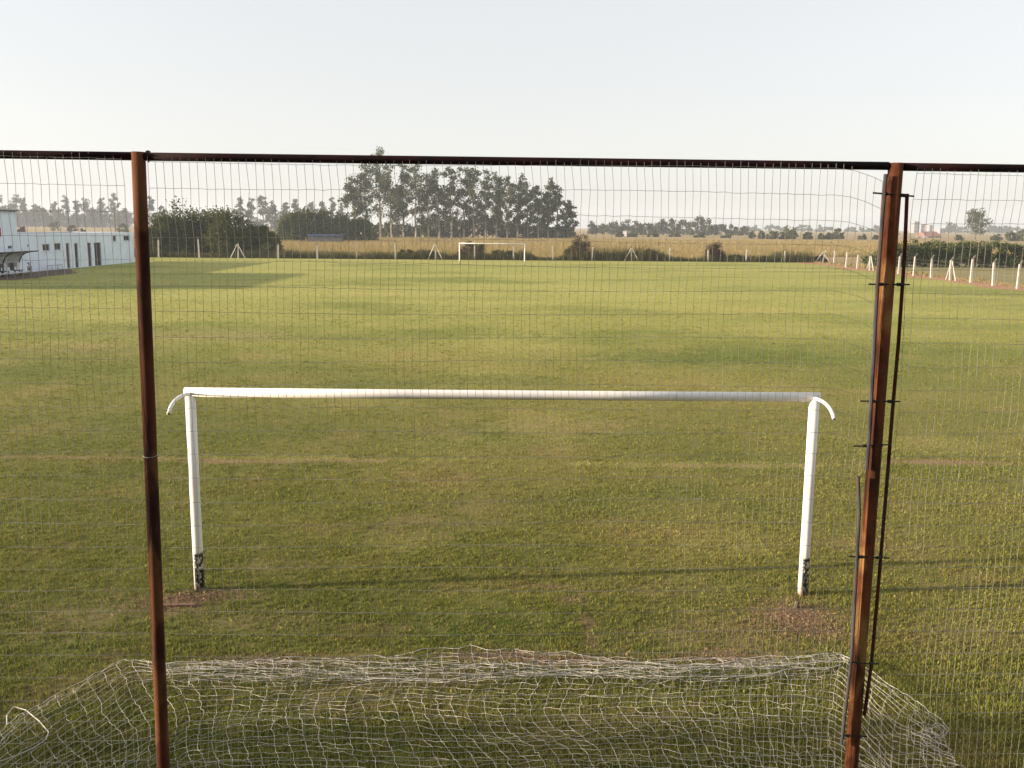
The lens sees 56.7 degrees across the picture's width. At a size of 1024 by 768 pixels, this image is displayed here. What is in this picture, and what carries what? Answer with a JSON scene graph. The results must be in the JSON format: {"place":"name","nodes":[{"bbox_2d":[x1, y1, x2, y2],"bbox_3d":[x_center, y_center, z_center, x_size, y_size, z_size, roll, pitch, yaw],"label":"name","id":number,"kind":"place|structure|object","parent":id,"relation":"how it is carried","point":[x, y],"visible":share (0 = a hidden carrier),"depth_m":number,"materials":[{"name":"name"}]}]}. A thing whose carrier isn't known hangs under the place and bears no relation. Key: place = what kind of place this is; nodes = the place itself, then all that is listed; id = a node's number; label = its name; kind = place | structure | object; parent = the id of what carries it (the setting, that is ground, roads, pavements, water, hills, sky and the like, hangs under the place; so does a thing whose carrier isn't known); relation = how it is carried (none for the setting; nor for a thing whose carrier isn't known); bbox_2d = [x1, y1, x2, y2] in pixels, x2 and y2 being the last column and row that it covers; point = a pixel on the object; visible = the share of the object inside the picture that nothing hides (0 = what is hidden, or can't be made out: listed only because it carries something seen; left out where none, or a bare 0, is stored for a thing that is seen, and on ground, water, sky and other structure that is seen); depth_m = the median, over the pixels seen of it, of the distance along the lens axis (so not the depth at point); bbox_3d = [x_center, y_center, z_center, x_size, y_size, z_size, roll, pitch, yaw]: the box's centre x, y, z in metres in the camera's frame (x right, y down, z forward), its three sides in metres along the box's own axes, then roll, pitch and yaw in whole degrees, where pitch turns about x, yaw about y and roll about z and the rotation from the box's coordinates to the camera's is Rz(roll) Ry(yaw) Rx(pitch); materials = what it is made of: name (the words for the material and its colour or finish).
{"place":"outdoors","nodes":[
{"label":"outdoors","id":0,"kind":"place"},
{"bbox_2d":[0,257,1023,767],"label":"pitch","id":1,"kind":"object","parent":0,"point":[232,271],"visible":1,"depth_m":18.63,"materials":[{"name":"green plant"}]},
{"bbox_2d":[0,269,76,279],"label":"soil strip","id":2,"kind":"object","parent":1,"relation":"on","point":[26,275],"visible":0.93,"depth_m":80.59,"materials":[{"name":"brown soil"}]},
{"bbox_2d":[0,250,38,276],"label":"dugout","id":3,"kind":"object","parent":2,"relation":"on","point":[11,260],"visible":0.94,"depth_m":78.25,"materials":[{"name":"plastic"}]},
{"bbox_2d":[0,209,134,274],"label":"club building","id":4,"kind":"structure","parent":1,"relation":"on","point":[99,243],"depth_m":91.09,"materials":[{"name":"white paint"}]},
{"bbox_2d":[94,243,100,265],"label":"door","id":5,"kind":"structure","parent":4,"relation":"in","point":[97,255],"depth_m":98.38,"materials":[{"name":"grey metal"}]},
{"bbox_2d":[163,603,195,606],"bbox_3d":[-3.887,2.571,11.011,0.420,0.030,0.060,0,9,-3],"label":"buried brick","id":6,"kind":"object","parent":1,"relation":"on","point":[178,605],"visible":0.57,"depth_m":10.99,"materials":[{"name":"brown brick"}]},
{"bbox_2d":[2,583,895,722],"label":"soil crumbs","id":7,"kind":"object","parent":1,"relation":"on","point":[685,656],"visible":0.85,"depth_m":10.45,"materials":[{"name":"brown soil"}]},
{"bbox_2d":[0,645,963,767],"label":"goal net","id":8,"kind":"object","parent":1,"relation":"on","point":[526,671],"visible":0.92,"depth_m":8.89,"materials":[{"name":"white fabric"}]},
{"bbox_2d":[459,243,524,265],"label":"football goal","id":9,"kind":"object","parent":1,"relation":"on","point":[491,243],"visible":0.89,"depth_m":106.31,"materials":[{"name":"white paint"}]},
{"bbox_2d":[157,236,835,262],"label":"wire fence","id":10,"kind":"object","parent":1,"relation":"on","point":[435,252],"visible":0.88,"depth_m":123.15,"materials":[{"name":"metal"}]},
{"bbox_2d":[167,387,835,595],"bbox_3d":[-0.128,1.350,11.076,7.506,2.514,0.592,0,9,0],"label":"football goal","id":11,"kind":"object","parent":1,"relation":"on","point":[815,400],"visible":0.93,"depth_m":11.08,"materials":[{"name":"white paint"}]},
{"bbox_2d":[0,150,1023,767],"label":"rusty fence","id":12,"kind":"object","parent":1,"relation":"on","point":[886,252],"visible":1,"depth_m":6.15,"materials":[{"name":"brown metal"}]},
{"bbox_2d":[0,0,1023,231],"label":"sky","id":13,"kind":"structure","parent":0,"point":[892,81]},
{"bbox_2d":[17,224,1023,263],"bbox_3d":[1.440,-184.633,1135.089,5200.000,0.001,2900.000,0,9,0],"label":"ground","id":14,"kind":"structure","parent":0,"point":[910,236],"depth_m":487.04,"materials":[{"name":"soil"}]},
{"bbox_2d":[5,194,26,223],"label":"hazy tree","id":15,"kind":"object","parent":14,"relation":"on","point":[20,214],"visible":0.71,"depth_m":892.62,"materials":[{"name":"green plant"}]},
{"bbox_2d":[19,197,31,226],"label":"hazy tree","id":16,"kind":"object","parent":14,"relation":"on","point":[22,206],"visible":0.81,"depth_m":867.80,"materials":[{"name":"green plant"}]},
{"bbox_2d":[25,203,48,226],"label":"hazy tree","id":17,"kind":"object","parent":14,"relation":"on","point":[31,214],"visible":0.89,"depth_m":831.40,"materials":[{"name":"green plant"}]},
{"bbox_2d":[36,207,53,226],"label":"hazy tree","id":18,"kind":"object","parent":14,"relation":"on","point":[46,219],"visible":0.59,"depth_m":845.22,"materials":[{"name":"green plant"}]},
{"bbox_2d":[48,201,62,225],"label":"hazy tree","id":19,"kind":"object","parent":14,"relation":"on","point":[54,211],"visible":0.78,"depth_m":884.54,"materials":[{"name":"green plant"}]},
{"bbox_2d":[59,195,70,226],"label":"hazy tree","id":20,"kind":"object","parent":14,"relation":"on","point":[65,207],"visible":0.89,"depth_m":862.69,"materials":[{"name":"green plant"}]},
{"bbox_2d":[70,200,83,227],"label":"hazy tree","id":21,"kind":"object","parent":14,"relation":"on","point":[77,213],"visible":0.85,"depth_m":868.40,"materials":[{"name":"green plant"}]},
{"bbox_2d":[79,197,95,227],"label":"hazy tree","id":22,"kind":"object","parent":14,"relation":"on","point":[85,205],"visible":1,"depth_m":866.49,"materials":[{"name":"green plant"}]},
{"bbox_2d":[94,197,108,227],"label":"hazy tree","id":23,"kind":"object","parent":14,"relation":"on","point":[102,215],"visible":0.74,"depth_m":869.97,"materials":[{"name":"green plant"}]},
{"bbox_2d":[108,193,121,227],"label":"hazy tree","id":24,"kind":"object","parent":14,"relation":"on","point":[112,207],"visible":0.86,"depth_m":849.05,"materials":[{"name":"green plant"}]},
{"bbox_2d":[147,196,156,223],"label":"hazy tree","id":25,"kind":"object","parent":14,"relation":"on","point":[150,205],"visible":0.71,"depth_m":706.89,"materials":[{"name":"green plant"}]},
{"bbox_2d":[133,208,179,254],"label":"bushy tree","id":26,"kind":"object","parent":14,"relation":"on","point":[157,230],"visible":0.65,"depth_m":127.47,"materials":[{"name":"green plant"}]},
{"bbox_2d":[156,234,193,253],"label":"bushy tree","id":27,"kind":"object","parent":14,"relation":"on","point":[177,249],"visible":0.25,"depth_m":129.28,"materials":[{"name":"green plant"}]},
{"bbox_2d":[154,196,211,253],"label":"bushy tree","id":28,"kind":"object","parent":14,"relation":"on","point":[181,222],"visible":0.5,"depth_m":129.56,"materials":[{"name":"green plant"}]},
{"bbox_2d":[183,206,227,252],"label":"bushy tree","id":29,"kind":"object","parent":14,"relation":"on","point":[203,217],"visible":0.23,"depth_m":131.46,"materials":[{"name":"green plant"}]},
{"bbox_2d":[215,239,235,257],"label":"fence bush","id":30,"kind":"object","parent":14,"relation":"on","point":[225,249],"visible":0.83,"depth_m":124.64,"materials":[{"name":"green plant"}]},
{"bbox_2d":[202,205,253,253],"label":"bushy tree","id":31,"kind":"object","parent":14,"relation":"on","point":[223,229],"visible":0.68,"depth_m":127.49,"materials":[{"name":"green plant"}]},
{"bbox_2d":[232,196,245,217],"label":"hazy tree","id":32,"kind":"object","parent":14,"relation":"on","point":[241,209],"visible":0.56,"depth_m":678.49,"materials":[{"name":"green plant"}]},
{"bbox_2d":[229,217,260,253],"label":"bushy tree","id":33,"kind":"object","parent":14,"relation":"on","point":[253,238],"visible":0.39,"depth_m":129.89,"materials":[{"name":"green plant"}]},
{"bbox_2d":[242,197,258,225],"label":"hazy tree","id":34,"kind":"object","parent":14,"relation":"on","point":[252,206],"visible":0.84,"depth_m":677.96,"materials":[{"name":"green plant"}]},
{"bbox_2d":[252,222,269,252],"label":"bushy tree","id":35,"kind":"object","parent":14,"relation":"on","point":[263,229],"visible":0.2,"depth_m":131.55,"materials":[{"name":"green plant"}]},
{"bbox_2d":[253,195,272,224],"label":"hazy tree","id":36,"kind":"object","parent":14,"relation":"on","point":[260,211],"visible":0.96,"depth_m":661.17,"materials":[{"name":"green plant"}]},
{"bbox_2d":[258,230,283,254],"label":"bushy tree","id":37,"kind":"object","parent":14,"relation":"on","point":[270,244],"visible":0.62,"depth_m":127.72,"materials":[{"name":"green plant"}]},
{"bbox_2d":[265,200,279,229],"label":"hazy tree","id":38,"kind":"object","parent":14,"relation":"on","point":[273,208],"visible":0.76,"depth_m":684.76,"materials":[{"name":"green plant"}]},
{"bbox_2d":[273,210,303,240],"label":"bushy tree","id":39,"kind":"object","parent":14,"relation":"on","point":[288,227],"visible":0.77,"depth_m":229.96,"materials":[{"name":"green plant"}]},
{"bbox_2d":[286,205,322,240],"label":"bushy tree","id":40,"kind":"object","parent":14,"relation":"on","point":[305,227],"visible":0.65,"depth_m":231.90,"materials":[{"name":"green plant"}]},
{"bbox_2d":[306,205,341,236],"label":"bushy tree","id":41,"kind":"object","parent":14,"relation":"on","point":[326,219],"visible":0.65,"depth_m":233.76,"materials":[{"name":"green plant"}]},
{"bbox_2d":[308,234,343,243],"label":"shed","id":42,"kind":"structure","parent":14,"relation":"on","point":[323,239],"depth_m":221.03,"materials":[{"name":"metal"}]},
{"bbox_2d":[329,212,361,240],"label":"bushy tree","id":43,"kind":"object","parent":14,"relation":"on","point":[345,227],"visible":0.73,"depth_m":235.72,"materials":[{"name":"green plant"}]},
{"bbox_2d":[337,176,370,218],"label":"eucalyptus tree","id":44,"kind":"object","parent":14,"relation":"on","point":[351,195],"visible":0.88,"depth_m":307.96,"materials":[{"name":"green plant"}]},
{"bbox_2d":[350,215,379,240],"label":"bushy tree","id":45,"kind":"object","parent":14,"relation":"on","point":[360,223],"visible":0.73,"depth_m":237.79,"materials":[{"name":"green plant"}]},
{"bbox_2d":[348,164,386,219],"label":"eucalyptus tree","id":46,"kind":"object","parent":14,"relation":"on","point":[365,184],"visible":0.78,"depth_m":312.42,"materials":[{"name":"green plant"}]},
{"bbox_2d":[361,146,391,237],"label":"eucalyptus tree","id":47,"kind":"object","parent":14,"relation":"on","point":[377,173],"visible":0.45,"depth_m":321.17,"materials":[{"name":"green plant"}]},
{"bbox_2d":[378,222,398,237],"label":"understorey bush","id":48,"kind":"object","parent":14,"relation":"on","point":[385,230],"visible":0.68,"depth_m":333.42,"materials":[{"name":"green plant"}]},
{"bbox_2d":[378,164,407,236],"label":"eucalyptus tree","id":49,"kind":"object","parent":14,"relation":"on","point":[385,185],"visible":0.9,"depth_m":307.39,"materials":[{"name":"green plant"}]},
{"bbox_2d":[392,223,411,237],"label":"understorey bush","id":50,"kind":"object","parent":14,"relation":"on","point":[399,229],"visible":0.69,"depth_m":331.58,"materials":[{"name":"green plant"}]},
{"bbox_2d":[386,164,422,236],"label":"eucalyptus tree","id":51,"kind":"object","parent":14,"relation":"on","point":[405,175],"visible":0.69,"depth_m":310.76,"materials":[{"name":"green plant"}]},
{"bbox_2d":[402,223,421,237],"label":"understorey bush","id":52,"kind":"object","parent":14,"relation":"on","point":[409,229],"visible":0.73,"depth_m":331.57,"materials":[{"name":"green plant"}]},
{"bbox_2d":[395,164,432,237],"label":"eucalyptus tree","id":53,"kind":"object","parent":14,"relation":"on","point":[414,185],"visible":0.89,"depth_m":307.01,"materials":[{"name":"green plant"}]},
{"bbox_2d":[414,224,436,237],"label":"understorey bush","id":54,"kind":"object","parent":14,"relation":"on","point":[424,230],"visible":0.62,"depth_m":330.80,"materials":[{"name":"green plant"}]},
{"bbox_2d":[419,174,441,236],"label":"eucalyptus tree","id":55,"kind":"object","parent":14,"relation":"on","point":[427,196],"visible":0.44,"depth_m":325.27,"materials":[{"name":"green plant"}]},
{"bbox_2d":[430,219,445,237],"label":"understorey bush","id":56,"kind":"object","parent":14,"relation":"on","point":[443,231],"visible":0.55,"depth_m":331.63,"materials":[{"name":"green plant"}]},
{"bbox_2d":[425,168,451,237],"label":"eucalyptus tree","id":57,"kind":"object","parent":14,"relation":"on","point":[432,182],"visible":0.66,"depth_m":316.28,"materials":[{"name":"green plant"}]},
{"bbox_2d":[441,219,459,237],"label":"understorey bush","id":58,"kind":"object","parent":14,"relation":"on","point":[448,229],"visible":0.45,"depth_m":336.33,"materials":[{"name":"green plant"}]},
{"bbox_2d":[435,166,467,237],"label":"eucalyptus tree","id":59,"kind":"object","parent":14,"relation":"on","point":[448,202],"visible":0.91,"depth_m":307.37,"materials":[{"name":"green plant"}]},
{"bbox_2d":[448,166,478,238],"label":"eucalyptus tree","id":60,"kind":"object","parent":14,"relation":"on","point":[464,180],"visible":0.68,"depth_m":311.40,"materials":[{"name":"green plant"}]},
{"bbox_2d":[462,220,479,237],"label":"understorey bush","id":61,"kind":"object","parent":14,"relation":"on","point":[470,228],"visible":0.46,"depth_m":339.29,"materials":[{"name":"green plant"}]},
{"bbox_2d":[456,241,487,257],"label":"fence bush","id":62,"kind":"object","parent":14,"relation":"on","point":[481,247],"visible":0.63,"depth_m":124.74,"materials":[{"name":"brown plant"}]},
{"bbox_2d":[134,243,816,262],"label":"weeds","id":63,"kind":"object","parent":14,"relation":"on","point":[646,255],"visible":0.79,"depth_m":123.67,"materials":[{"name":"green plant"}]},
{"bbox_2d":[461,166,491,237],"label":"eucalyptus tree","id":64,"kind":"object","parent":14,"relation":"on","point":[472,193],"visible":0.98,"depth_m":308.88,"materials":[{"name":"green plant"}]},
{"bbox_2d":[475,212,494,237],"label":"understorey bush","id":65,"kind":"object","parent":14,"relation":"on","point":[481,225],"visible":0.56,"depth_m":334.78,"materials":[{"name":"green plant"}]},
{"bbox_2d":[476,169,497,237],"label":"eucalyptus tree","id":66,"kind":"object","parent":14,"relation":"on","point":[486,191],"visible":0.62,"depth_m":323.98,"materials":[{"name":"green plant"}]},
{"bbox_2d":[478,171,505,237],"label":"eucalyptus tree","id":67,"kind":"object","parent":14,"relation":"on","point":[497,180],"visible":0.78,"depth_m":308.40,"materials":[{"name":"green plant"}]},
{"bbox_2d":[487,220,505,237],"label":"understorey bush","id":68,"kind":"object","parent":14,"relation":"on","point":[501,233],"visible":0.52,"depth_m":336.64,"materials":[{"name":"green plant"}]},
{"bbox_2d":[491,249,518,259],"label":"fence bush","id":69,"kind":"object","parent":14,"relation":"on","point":[510,253],"visible":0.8,"depth_m":124.39,"materials":[{"name":"green plant"}]},
{"bbox_2d":[492,175,518,237],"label":"eucalyptus tree","id":70,"kind":"object","parent":14,"relation":"on","point":[502,203],"visible":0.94,"depth_m":306.18,"materials":[{"name":"green plant"}]},
{"bbox_2d":[503,173,528,237],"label":"eucalyptus tree","id":71,"kind":"object","parent":14,"relation":"on","point":[519,184],"visible":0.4,"depth_m":325.26,"materials":[{"name":"green plant"}]},
{"bbox_2d":[509,221,533,238],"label":"understorey bush","id":72,"kind":"object","parent":14,"relation":"on","point":[523,230],"visible":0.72,"depth_m":330.21,"materials":[{"name":"green plant"}]},
{"bbox_2d":[509,181,538,237],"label":"eucalyptus tree","id":73,"kind":"object","parent":14,"relation":"on","point":[522,202],"visible":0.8,"depth_m":319.39,"materials":[{"name":"green plant"}]},
{"bbox_2d":[524,185,550,237],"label":"eucalyptus tree","id":74,"kind":"object","parent":14,"relation":"on","point":[539,206],"visible":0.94,"depth_m":314.08,"materials":[{"name":"green plant"}]},
{"bbox_2d":[536,177,557,238],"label":"eucalyptus tree","id":75,"kind":"object","parent":14,"relation":"on","point":[547,195],"visible":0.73,"depth_m":320.36,"materials":[{"name":"green plant"}]},
{"bbox_2d":[549,226,563,238],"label":"understorey bush","id":76,"kind":"object","parent":14,"relation":"on","point":[553,232],"visible":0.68,"depth_m":337.65,"materials":[{"name":"green plant"}]},
{"bbox_2d":[548,184,577,237],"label":"eucalyptus tree","id":77,"kind":"object","parent":14,"relation":"on","point":[559,202],"visible":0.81,"depth_m":321.06,"materials":[{"name":"green plant"}]},
{"bbox_2d":[560,200,579,238],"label":"eucalyptus tree","id":78,"kind":"object","parent":14,"relation":"on","point":[568,205],"visible":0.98,"depth_m":310.63,"materials":[{"name":"green plant"}]},
{"bbox_2d":[570,233,590,257],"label":"fence bush","id":79,"kind":"object","parent":14,"relation":"on","point":[581,246],"visible":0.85,"depth_m":123.72,"materials":[{"name":"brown plant"}]},
{"bbox_2d":[587,221,599,234],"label":"tree","id":80,"kind":"object","parent":14,"relation":"on","point":[593,228],"visible":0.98,"depth_m":536.06,"materials":[{"name":"green plant"}]},
{"bbox_2d":[606,221,622,233],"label":"tree","id":81,"kind":"object","parent":14,"relation":"on","point":[616,228],"visible":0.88,"depth_m":554.18,"materials":[{"name":"green plant"}]},
{"bbox_2d":[628,220,645,234],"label":"tree","id":82,"kind":"object","parent":14,"relation":"on","point":[634,228],"visible":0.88,"depth_m":533.25,"materials":[{"name":"green plant"}]},
{"bbox_2d":[637,222,655,234],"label":"tree","id":83,"kind":"object","parent":14,"relation":"on","point":[648,226],"visible":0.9,"depth_m":532.43,"materials":[{"name":"green plant"}]},
{"bbox_2d":[656,218,666,234],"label":"tree","id":84,"kind":"object","parent":14,"relation":"on","point":[663,225],"visible":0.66,"depth_m":548.13,"materials":[{"name":"green plant"}]},
{"bbox_2d":[662,218,681,234],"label":"tree","id":85,"kind":"object","parent":14,"relation":"on","point":[668,231],"visible":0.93,"depth_m":532.94,"materials":[{"name":"green plant"}]},
{"bbox_2d":[685,221,699,234],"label":"tree","id":86,"kind":"object","parent":14,"relation":"on","point":[689,227],"visible":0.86,"depth_m":557.57,"materials":[{"name":"green plant"}]},
{"bbox_2d":[694,215,705,233],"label":"tree","id":87,"kind":"object","parent":14,"relation":"on","point":[701,222],"visible":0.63,"depth_m":564.42,"materials":[{"name":"green plant"}]},
{"bbox_2d":[701,218,719,234],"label":"tree","id":88,"kind":"object","parent":14,"relation":"on","point":[710,229],"visible":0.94,"depth_m":533.09,"materials":[{"name":"green plant"}]},
{"bbox_2d":[703,241,725,260],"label":"fence bush","id":89,"kind":"object","parent":14,"relation":"on","point":[713,248],"visible":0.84,"depth_m":123.78,"materials":[{"name":"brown plant"}]},
{"bbox_2d":[725,224,742,235],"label":"tree","id":90,"kind":"object","parent":14,"relation":"on","point":[735,231],"visible":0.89,"depth_m":532.40,"materials":[{"name":"green plant"}]},
{"bbox_2d":[830,228,844,238],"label":"field bush","id":91,"kind":"object","parent":14,"relation":"on","point":[836,235],"visible":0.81,"depth_m":402.46,"materials":[{"name":"green plant"}]},
{"bbox_2d":[964,208,992,239],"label":"lone tree","id":92,"kind":"object","parent":14,"relation":"on","point":[976,220],"visible":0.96,"depth_m":421.97,"materials":[{"name":"green plant"}]},
{"bbox_2d":[133,236,1022,258],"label":"tall grass","id":93,"kind":"structure","parent":0,"point":[385,244],"depth_m":191.92,"materials":[{"name":"beige plant"}]},
{"bbox_2d":[795,262,1023,290],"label":"dirt track","id":94,"kind":"structure","parent":0,"point":[999,286],"depth_m":83.92,"materials":[{"name":"brown soil"}]},
{"bbox_2d":[845,250,1023,288],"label":"wire fence","id":95,"kind":"object","parent":94,"relation":"on","point":[949,272],"visible":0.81,"depth_m":82.66,"materials":[{"name":"concrete"}]},
{"bbox_2d":[909,221,919,232],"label":"distant building","id":96,"kind":"structure","parent":0,"point":[914,227],"depth_m":1127.90,"materials":[{"name":"white concrete"}]},
{"bbox_2d":[915,231,941,237],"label":"distant building","id":97,"kind":"structure","parent":0,"point":[930,234],"depth_m":510.22,"materials":[{"name":"concrete"}]},
{"bbox_2d":[841,263,1023,284],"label":"verge","id":98,"kind":"structure","parent":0,"point":[1009,276],"depth_m":100.22,"materials":[{"name":"plant"}]},
{"bbox_2d":[812,261,1023,286],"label":"verge grass","id":99,"kind":"structure","parent":98,"relation":"on","point":[977,280],"depth_m":89.82,"materials":[{"name":"green plant"}]},
{"bbox_2d":[860,238,1023,267],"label":"hedge","id":100,"kind":"object","parent":98,"relation":"on","point":[1003,253],"visible":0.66,"depth_m":111.43,"materials":[{"name":"green plant"}]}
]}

